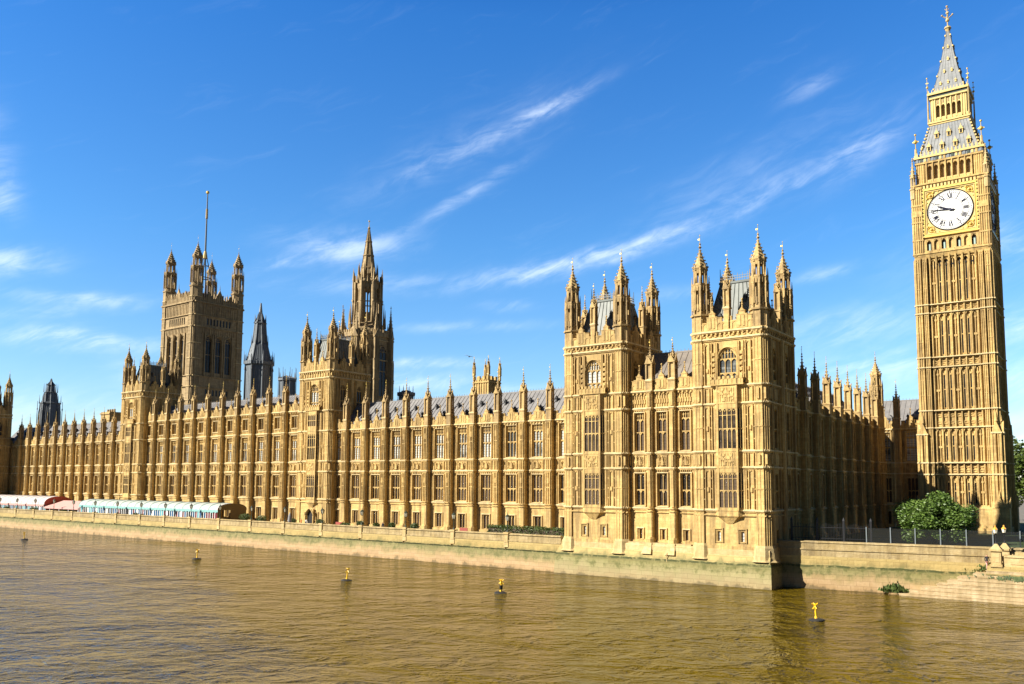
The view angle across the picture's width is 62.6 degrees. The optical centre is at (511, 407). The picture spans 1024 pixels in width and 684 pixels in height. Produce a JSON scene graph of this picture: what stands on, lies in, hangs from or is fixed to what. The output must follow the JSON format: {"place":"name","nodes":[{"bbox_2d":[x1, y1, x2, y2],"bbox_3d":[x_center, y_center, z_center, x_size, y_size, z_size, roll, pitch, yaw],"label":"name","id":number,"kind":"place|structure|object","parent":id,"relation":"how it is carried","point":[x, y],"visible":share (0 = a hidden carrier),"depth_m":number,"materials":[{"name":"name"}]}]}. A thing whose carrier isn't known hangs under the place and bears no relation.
{"place":"outdoors","nodes":[
{"label":"outdoors","id":0,"kind":"place"},
{"bbox_2d":[243,303,273,399],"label":"ventilation turret","id":1,"kind":"object","parent":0,"point":[258,362],"visible":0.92,"depth_m":264.83,"materials":[{"name":"grey metal"}]},
{"bbox_2d":[340,220,393,402],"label":"spire tower","id":2,"kind":"structure","parent":0,"point":[365,280],"depth_m":257.08,"materials":[{"name":"brown stone"}]},
{"bbox_2d":[379,346,386,396],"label":"window","id":3,"kind":"structure","parent":2,"relation":"in","point":[382,350],"depth_m":255.55,"materials":[{"name":"grey glass"}]},
{"bbox_2d":[472,355,501,393],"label":"stone turret","id":4,"kind":"object","parent":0,"point":[486,382],"visible":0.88,"depth_m":178.04,"materials":[{"name":"stone"}]},
{"bbox_2d":[0,528,1023,683],"bbox_3d":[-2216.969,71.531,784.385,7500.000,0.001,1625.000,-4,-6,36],"label":"river","id":5,"kind":"structure","parent":0,"point":[84,609],"depth_m":77.21,"materials":[{"name":"liquid"}]},
{"bbox_2d":[0,507,562,571],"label":"river wall","id":6,"kind":"structure","parent":5,"relation":"in","point":[511,550],"depth_m":156.32,"materials":[{"name":"stone"}]},
{"bbox_2d":[554,536,782,589],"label":"river wall","id":7,"kind":"structure","parent":5,"relation":"in","point":[759,567],"depth_m":113.22,"materials":[{"name":"stone"}]},
{"bbox_2d":[629,337,694,543],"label":"palace wing","id":8,"kind":"structure","parent":7,"relation":"on","point":[661,465],"depth_m":117.38,"materials":[{"name":"beige stone"}]},
{"bbox_2d":[635,413,643,450],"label":"window","id":9,"kind":"structure","parent":8,"relation":"in","point":[639,417],"depth_m":120.04,"materials":[{"name":"stone"}]},
{"bbox_2d":[635,474,644,505],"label":"window","id":10,"kind":"structure","parent":8,"relation":"in","point":[640,478],"depth_m":119.28,"materials":[{"name":"stone"}]},
{"bbox_2d":[658,412,666,450],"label":"window","id":11,"kind":"structure","parent":8,"relation":"in","point":[662,416],"depth_m":117.92,"materials":[{"name":"stone"}]},
{"bbox_2d":[658,473,667,505],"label":"window","id":12,"kind":"structure","parent":8,"relation":"in","point":[662,477],"depth_m":117.26,"materials":[{"name":"stone"}]},
{"bbox_2d":[680,411,689,450],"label":"window","id":13,"kind":"structure","parent":8,"relation":"in","point":[685,415],"depth_m":115.86,"materials":[{"name":"stone"}]},
{"bbox_2d":[681,473,690,506],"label":"window","id":14,"kind":"structure","parent":8,"relation":"in","point":[685,477],"depth_m":115.13,"materials":[{"name":"stone"}]},
{"bbox_2d":[809,603,824,621],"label":"marker buoy","id":15,"kind":"object","parent":5,"relation":"on","point":[816,618],"visible":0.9,"depth_m":81.36,"materials":[{"name":"metal"}]},
{"bbox_2d":[777,539,1023,592],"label":"river wall","id":16,"kind":"structure","parent":5,"relation":"in","point":[851,566],"depth_m":103.62,"materials":[{"name":"stone"}]},
{"bbox_2d":[866,527,1020,547],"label":"fence","id":17,"kind":"object","parent":16,"relation":"on","point":[940,536],"visible":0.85,"depth_m":101.34,"materials":[{"name":"black metal"}]},
{"bbox_2d":[898,565,1023,604],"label":"river steps","id":18,"kind":"structure","parent":5,"relation":"in","point":[979,586],"depth_m":95.39,"materials":[{"name":"stone"}]},
{"bbox_2d":[878,561,1023,592],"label":"river weed","id":19,"kind":"object","parent":18,"relation":"on","point":[897,588],"visible":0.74,"depth_m":100.66,"materials":[{"name":"green plant"}]},
{"bbox_2d":[989,544,1003,566],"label":"gate pier","id":20,"kind":"structure","parent":18,"relation":"on","point":[996,550],"depth_m":94.92,"materials":[{"name":"stone"}]},
{"bbox_2d":[1000,543,1011,563],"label":"gate pier","id":21,"kind":"structure","parent":18,"relation":"on","point":[1006,548],"depth_m":96.37,"materials":[{"name":"stone"}]},
{"bbox_2d":[1004,552,1023,567],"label":"stone parapet","id":22,"kind":"structure","parent":18,"relation":"on","point":[1014,559],"depth_m":94.23,"materials":[{"name":"stone"}]},
{"bbox_2d":[0,0,1023,477],"label":"sky","id":23,"kind":"structure","parent":0,"point":[486,147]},
{"bbox_2d":[563,249,661,542],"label":"square tower","id":24,"kind":"structure","parent":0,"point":[608,339],"depth_m":122.89,"materials":[{"name":"stone"}]},
{"bbox_2d":[586,360,600,388],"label":"window","id":25,"kind":"structure","parent":24,"relation":"in","point":[593,370],"depth_m":124.03,"materials":[{"name":"glass"}]},
{"bbox_2d":[585,473,604,504],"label":"window","id":26,"kind":"structure","parent":24,"relation":"in","point":[591,479],"depth_m":121.63,"materials":[{"name":"stone"}]},
{"bbox_2d":[585,415,604,450],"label":"window","id":27,"kind":"structure","parent":24,"relation":"in","point":[591,422],"depth_m":122.43,"materials":[{"name":"glass"}]},
{"bbox_2d":[690,224,799,550],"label":"square tower","id":28,"kind":"structure","parent":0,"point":[744,451],"depth_m":110.97,"materials":[{"name":"stone"}]},
{"bbox_2d":[719,347,736,378],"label":"window","id":29,"kind":"structure","parent":28,"relation":"in","point":[727,357],"depth_m":111.75,"materials":[{"name":"glass"}]},
{"bbox_2d":[715,408,742,448],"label":"window","id":30,"kind":"structure","parent":28,"relation":"in","point":[726,417],"depth_m":110.21,"materials":[{"name":"glass"}]},
{"bbox_2d":[716,473,743,507],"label":"window","id":31,"kind":"structure","parent":28,"relation":"in","point":[727,481],"depth_m":109.48,"materials":[{"name":"stone"}]},
{"bbox_2d":[773,348,776,380],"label":"window","id":32,"kind":"structure","parent":28,"relation":"in","point":[774,350],"depth_m":111.78,"materials":[{"name":"glass"}]},
{"bbox_2d":[774,409,778,449],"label":"window","id":33,"kind":"structure","parent":28,"relation":"in","point":[775,410],"depth_m":110.95,"materials":[{"name":"stone"}]},
{"bbox_2d":[775,473,779,508],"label":"window","id":34,"kind":"structure","parent":28,"relation":"in","point":[776,474],"depth_m":110.23,"materials":[{"name":"stone"}]},
{"bbox_2d":[786,412,790,450],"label":"window","id":35,"kind":"structure","parent":28,"relation":"in","point":[788,428],"depth_m":114.85,"materials":[{"name":"glass"}]},
{"bbox_2d":[788,474,792,507],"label":"window","id":36,"kind":"structure","parent":28,"relation":"in","point":[789,475],"depth_m":114.15,"materials":[{"name":"stone"}]},
{"bbox_2d":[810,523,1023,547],"bbox_3d":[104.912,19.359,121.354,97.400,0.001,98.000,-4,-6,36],"label":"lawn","id":37,"kind":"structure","parent":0,"point":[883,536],"depth_m":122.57,"materials":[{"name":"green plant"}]},
{"bbox_2d":[892,490,979,543],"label":"tree","id":38,"kind":"object","parent":37,"relation":"on","point":[946,515],"visible":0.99,"depth_m":109.98,"materials":[{"name":"green plant"}]},
{"bbox_2d":[815,518,1023,539],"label":"terrain","id":39,"kind":"structure","parent":0,"point":[1021,520],"depth_m":181.14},
{"bbox_2d":[795,346,887,539],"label":"palace wing","id":40,"kind":"structure","parent":39,"relation":"on","point":[841,462],"depth_m":135.59,"materials":[{"name":"beige stone"}]},
{"bbox_2d":[884,379,918,526],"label":"palace wing","id":41,"kind":"structure","parent":39,"relation":"on","point":[901,418],"depth_m":159.22,"materials":[{"name":"beige stone"}]},
{"bbox_2d":[885,433,890,461],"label":"window","id":42,"kind":"structure","parent":41,"relation":"in","point":[887,435],"depth_m":161.07,"materials":[{"name":"glass"}]},
{"bbox_2d":[886,478,892,502],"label":"window","id":43,"kind":"structure","parent":41,"relation":"in","point":[888,480],"depth_m":160.35,"materials":[{"name":"glass"}]},
{"bbox_2d":[906,432,917,461],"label":"window","id":44,"kind":"structure","parent":41,"relation":"in","point":[911,438],"depth_m":158.64,"materials":[{"name":"glass"}]},
{"bbox_2d":[907,478,918,499],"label":"window","id":45,"kind":"structure","parent":41,"relation":"in","point":[913,487],"depth_m":157.94,"materials":[{"name":"glass"}]},
{"bbox_2d":[909,5,1019,534],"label":"clock tower","id":46,"kind":"structure","parent":39,"relation":"on","point":[965,446],"depth_m":142.73,"materials":[{"name":"stone"}]},
{"bbox_2d":[1013,436,1023,506],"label":"tree","id":47,"kind":"object","parent":39,"relation":"on","point":[1019,460],"visible":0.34,"depth_m":187.42,"materials":[{"name":"green plant"}]},
{"bbox_2d":[1019,495,1023,517],"bbox_3d":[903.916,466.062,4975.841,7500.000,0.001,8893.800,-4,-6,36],"label":"ground","id":48,"kind":"structure","parent":0,"point":[1021,511],"depth_m":311.94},
{"bbox_2d":[0,374,13,494],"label":"square tower","id":49,"kind":"structure","parent":48,"relation":"on","point":[6,414],"depth_m":260.54,"materials":[{"name":"stone"}]},
{"bbox_2d":[0,494,71,510],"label":"terrace marquee","id":50,"kind":"object","parent":48,"relation":"on","point":[25,502],"visible":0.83,"depth_m":232.47,"materials":[{"name":"white fabric"}]},
{"bbox_2d":[44,500,80,511],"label":"terrace marquee","id":51,"kind":"object","parent":48,"relation":"on","point":[67,505],"visible":0.48,"depth_m":222.66,"materials":[{"name":"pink fabric"}]},
{"bbox_2d":[8,407,120,500],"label":"palace wing","id":52,"kind":"structure","parent":48,"relation":"on","point":[74,460],"depth_m":240.65,"materials":[{"name":"beige stone"}]},
{"bbox_2d":[36,379,62,425],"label":"ventilation turret","id":53,"kind":"object","parent":52,"relation":"on","point":[50,404],"visible":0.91,"depth_m":275.42,"materials":[{"name":"grey metal"}]},
{"bbox_2d":[100,409,120,421],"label":"chimney stack","id":54,"kind":"object","parent":52,"relation":"on","point":[109,414],"visible":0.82,"depth_m":246.37,"materials":[{"name":"stone"}]},
{"bbox_2d":[116,342,182,499],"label":"square tower","id":55,"kind":"structure","parent":48,"relation":"on","point":[144,385],"depth_m":218.58,"materials":[{"name":"stone"}]},
{"bbox_2d":[123,475,131,492],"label":"window","id":56,"kind":"structure","parent":55,"relation":"in","point":[125,485],"depth_m":216.83,"materials":[{"name":"glass"}]},
{"bbox_2d":[124,443,132,462],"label":"window","id":57,"kind":"structure","parent":55,"relation":"in","point":[127,445],"depth_m":217.68,"materials":[{"name":"glass"}]},
{"bbox_2d":[79,499,246,519],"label":"terrace marquee","id":58,"kind":"object","parent":48,"relation":"on","point":[183,509],"visible":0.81,"depth_m":192.54,"materials":[{"name":"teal fabric"}]},
{"bbox_2d":[160,191,244,404],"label":"flag tower","id":59,"kind":"structure","parent":48,"relation":"on","point":[202,330],"depth_m":328.75,"materials":[{"name":"brown stone"}]},
{"bbox_2d":[205,337,210,372],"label":"window","id":60,"kind":"structure","parent":59,"relation":"in","point":[208,340],"depth_m":326.06,"materials":[{"name":"black glass"}]},
{"bbox_2d":[214,338,220,373],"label":"window","id":61,"kind":"structure","parent":59,"relation":"in","point":[218,341],"depth_m":329.50,"materials":[{"name":"black glass"}]},
{"bbox_2d":[224,340,229,374],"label":"window","id":62,"kind":"structure","parent":59,"relation":"in","point":[227,343],"depth_m":332.97,"materials":[{"name":"black glass"}]},
{"bbox_2d":[144,375,298,521],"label":"palace wing","id":63,"kind":"structure","parent":48,"relation":"on","point":[238,450],"depth_m":195.42,"materials":[{"name":"beige stone"}]},
{"bbox_2d":[184,440,189,462],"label":"window","id":64,"kind":"structure","parent":63,"relation":"in","point":[186,441],"depth_m":205.94,"materials":[{"name":"glass"}]},
{"bbox_2d":[197,475,201,494],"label":"window","id":65,"kind":"structure","parent":63,"relation":"in","point":[199,481],"depth_m":201.81,"materials":[{"name":"glass"}]},
{"bbox_2d":[198,440,202,462],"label":"window","id":66,"kind":"structure","parent":63,"relation":"in","point":[200,456],"depth_m":202.50,"materials":[{"name":"glass"}]},
{"bbox_2d":[210,475,215,495],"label":"window","id":67,"kind":"structure","parent":63,"relation":"in","point":[213,485],"depth_m":198.34,"materials":[{"name":"glass"}]},
{"bbox_2d":[212,439,217,461],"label":"window","id":68,"kind":"structure","parent":63,"relation":"in","point":[215,441],"depth_m":199.12,"materials":[{"name":"glass"}]},
{"bbox_2d":[226,475,230,495],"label":"window","id":69,"kind":"structure","parent":63,"relation":"in","point":[228,477],"depth_m":194.93,"materials":[{"name":"glass"}]},
{"bbox_2d":[227,438,232,461],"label":"window","id":70,"kind":"structure","parent":63,"relation":"in","point":[229,449],"depth_m":195.70,"materials":[{"name":"glass"}]},
{"bbox_2d":[241,475,246,495],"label":"window","id":71,"kind":"structure","parent":63,"relation":"in","point":[243,482],"depth_m":191.58,"materials":[{"name":"glass"}]},
{"bbox_2d":[242,438,247,461],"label":"window","id":72,"kind":"structure","parent":63,"relation":"in","point":[245,440],"depth_m":192.29,"materials":[{"name":"glass"}]},
{"bbox_2d":[256,475,262,496],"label":"window","id":73,"kind":"structure","parent":63,"relation":"in","point":[259,477],"depth_m":188.11,"materials":[{"name":"glass"}]},
{"bbox_2d":[258,437,263,461],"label":"window","id":74,"kind":"structure","parent":63,"relation":"in","point":[261,439],"depth_m":188.89,"materials":[{"name":"glass"}]},
{"bbox_2d":[273,475,278,496],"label":"window","id":75,"kind":"structure","parent":63,"relation":"in","point":[276,477],"depth_m":184.74,"materials":[{"name":"glass"}]},
{"bbox_2d":[274,436,279,460],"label":"window","id":76,"kind":"structure","parent":63,"relation":"in","point":[277,438],"depth_m":185.46,"materials":[{"name":"glass"}]},
{"bbox_2d":[278,368,296,396],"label":"ventilation turret","id":77,"kind":"object","parent":63,"relation":"on","point":[291,382],"visible":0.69,"depth_m":205.43,"materials":[{"name":"grey metal"}]},
{"bbox_2d":[290,475,295,496],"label":"window","id":78,"kind":"structure","parent":63,"relation":"in","point":[293,477],"depth_m":181.34,"materials":[{"name":"glass"}]},
{"bbox_2d":[291,435,296,460],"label":"window","id":79,"kind":"structure","parent":63,"relation":"in","point":[294,438],"depth_m":182.05,"materials":[{"name":"glass"}]},
{"bbox_2d":[296,310,370,523],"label":"square tower","id":80,"kind":"structure","parent":48,"relation":"on","point":[331,370],"depth_m":175.80,"materials":[{"name":"stone"}]},
{"bbox_2d":[304,508,314,522],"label":"doorway","id":81,"kind":"structure","parent":80,"relation":"in","point":[310,513],"depth_m":174.23,"materials":[{"name":"stone"}]},
{"bbox_2d":[306,475,317,496],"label":"window","id":82,"kind":"structure","parent":80,"relation":"in","point":[310,478],"depth_m":174.27,"materials":[{"name":"glass"}]},
{"bbox_2d":[307,434,318,459],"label":"window","id":83,"kind":"structure","parent":80,"relation":"in","point":[311,437],"depth_m":174.99,"materials":[{"name":"glass"}]},
{"bbox_2d":[308,415,319,425],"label":"window","id":84,"kind":"structure","parent":80,"relation":"in","point":[311,418],"depth_m":175.57,"materials":[{"name":"glass"}]},
{"bbox_2d":[311,385,318,404],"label":"window","id":85,"kind":"structure","parent":80,"relation":"in","point":[314,390],"depth_m":176.93,"materials":[{"name":"glass"}]},
{"bbox_2d":[340,384,345,407],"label":"window","id":86,"kind":"structure","parent":80,"relation":"in","point":[342,387],"depth_m":176.24,"materials":[{"name":"glass"}]},
{"bbox_2d":[356,387,361,405],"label":"window","id":87,"kind":"structure","parent":80,"relation":"in","point":[359,389],"depth_m":180.18,"materials":[{"name":"stone"}]},
{"bbox_2d":[334,364,563,531],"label":"palace wing","id":88,"kind":"structure","parent":48,"relation":"on","point":[473,461],"depth_m":154.32,"materials":[{"name":"beige stone"}]},
{"bbox_2d":[336,433,340,459],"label":"window","id":89,"kind":"structure","parent":88,"relation":"in","point":[338,447],"depth_m":173.59,"materials":[{"name":"stone"}]},
{"bbox_2d":[352,475,358,498],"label":"window","id":90,"kind":"structure","parent":88,"relation":"in","point":[355,490],"depth_m":169.73,"materials":[{"name":"glass"}]},
{"bbox_2d":[353,433,359,459],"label":"window","id":91,"kind":"structure","parent":88,"relation":"in","point":[356,448],"depth_m":170.48,"materials":[{"name":"glass"}]},
{"bbox_2d":[372,475,378,498],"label":"window","id":92,"kind":"structure","parent":88,"relation":"in","point":[375,478],"depth_m":166.45,"materials":[{"name":"glass"}]},
{"bbox_2d":[373,432,379,459],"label":"window","id":93,"kind":"structure","parent":88,"relation":"in","point":[376,435],"depth_m":167.12,"materials":[{"name":"glass"}]},
{"bbox_2d":[391,475,399,499],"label":"window","id":94,"kind":"structure","parent":88,"relation":"in","point":[395,478],"depth_m":163.15,"materials":[{"name":"glass"}]},
{"bbox_2d":[393,431,399,458],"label":"window","id":95,"kind":"structure","parent":88,"relation":"in","point":[396,434],"depth_m":163.87,"materials":[{"name":"glass"}]},
{"bbox_2d":[397,385,414,400],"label":"ventilation turret","id":96,"kind":"object","parent":88,"relation":"on","point":[403,392],"visible":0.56,"depth_m":182.56,"materials":[{"name":"grey metal"}]},
{"bbox_2d":[413,475,420,499],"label":"window","id":97,"kind":"structure","parent":88,"relation":"in","point":[416,478],"depth_m":159.82,"materials":[{"name":"glass"}]},
{"bbox_2d":[414,430,421,458],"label":"window","id":98,"kind":"structure","parent":88,"relation":"in","point":[417,433],"depth_m":160.58,"materials":[{"name":"glass"}]},
{"bbox_2d":[435,475,442,500],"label":"window","id":99,"kind":"structure","parent":88,"relation":"in","point":[438,478],"depth_m":156.52,"materials":[{"name":"glass"}]},
{"bbox_2d":[435,429,443,458],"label":"window","id":100,"kind":"structure","parent":88,"relation":"in","point":[439,432],"depth_m":157.25,"materials":[{"name":"glass"}]},
{"bbox_2d":[458,475,465,500],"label":"window","id":101,"kind":"structure","parent":88,"relation":"in","point":[461,478],"depth_m":153.23,"materials":[{"name":"glass"}]},
{"bbox_2d":[458,428,466,457],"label":"window","id":102,"kind":"structure","parent":88,"relation":"in","point":[462,438],"depth_m":153.91,"materials":[{"name":"glass"}]},
{"bbox_2d":[481,475,490,501],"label":"window","id":103,"kind":"structure","parent":88,"relation":"in","point":[486,479],"depth_m":149.86,"materials":[{"name":"glass"}]},
{"bbox_2d":[482,427,490,457],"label":"window","id":104,"kind":"structure","parent":88,"relation":"in","point":[486,431],"depth_m":150.63,"materials":[{"name":"glass"}]},
{"bbox_2d":[507,475,515,501],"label":"window","id":105,"kind":"structure","parent":88,"relation":"in","point":[511,479],"depth_m":146.53,"materials":[{"name":"stone"}]},
{"bbox_2d":[507,426,515,456],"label":"window","id":106,"kind":"structure","parent":88,"relation":"in","point":[511,430],"depth_m":147.32,"materials":[{"name":"glass"}]},
{"bbox_2d":[532,475,541,502],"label":"window","id":107,"kind":"structure","parent":88,"relation":"in","point":[537,479],"depth_m":143.28,"materials":[{"name":"stone"}]},
{"bbox_2d":[533,424,542,456],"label":"window","id":108,"kind":"structure","parent":88,"relation":"in","point":[537,429],"depth_m":143.98,"materials":[{"name":"glass"}]},
{"bbox_2d":[560,475,563,502],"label":"window","id":109,"kind":"structure","parent":88,"relation":"in","point":[561,476],"depth_m":140.30,"materials":[{"name":"stone"}]},
{"bbox_2d":[560,423,563,455],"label":"window","id":110,"kind":"structure","parent":88,"relation":"in","point":[562,424],"depth_m":141.06,"materials":[{"name":"glass"}]},
{"bbox_2d":[486,524,563,538],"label":"hedge","id":111,"kind":"object","parent":48,"relation":"on","point":[540,530],"visible":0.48,"depth_m":136.54,"materials":[{"name":"green plant"}]},
{"bbox_2d":[790,517,871,542],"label":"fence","id":112,"kind":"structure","parent":48,"relation":"on","point":[828,527],"depth_m":108.21,"materials":[{"name":"black metal"}]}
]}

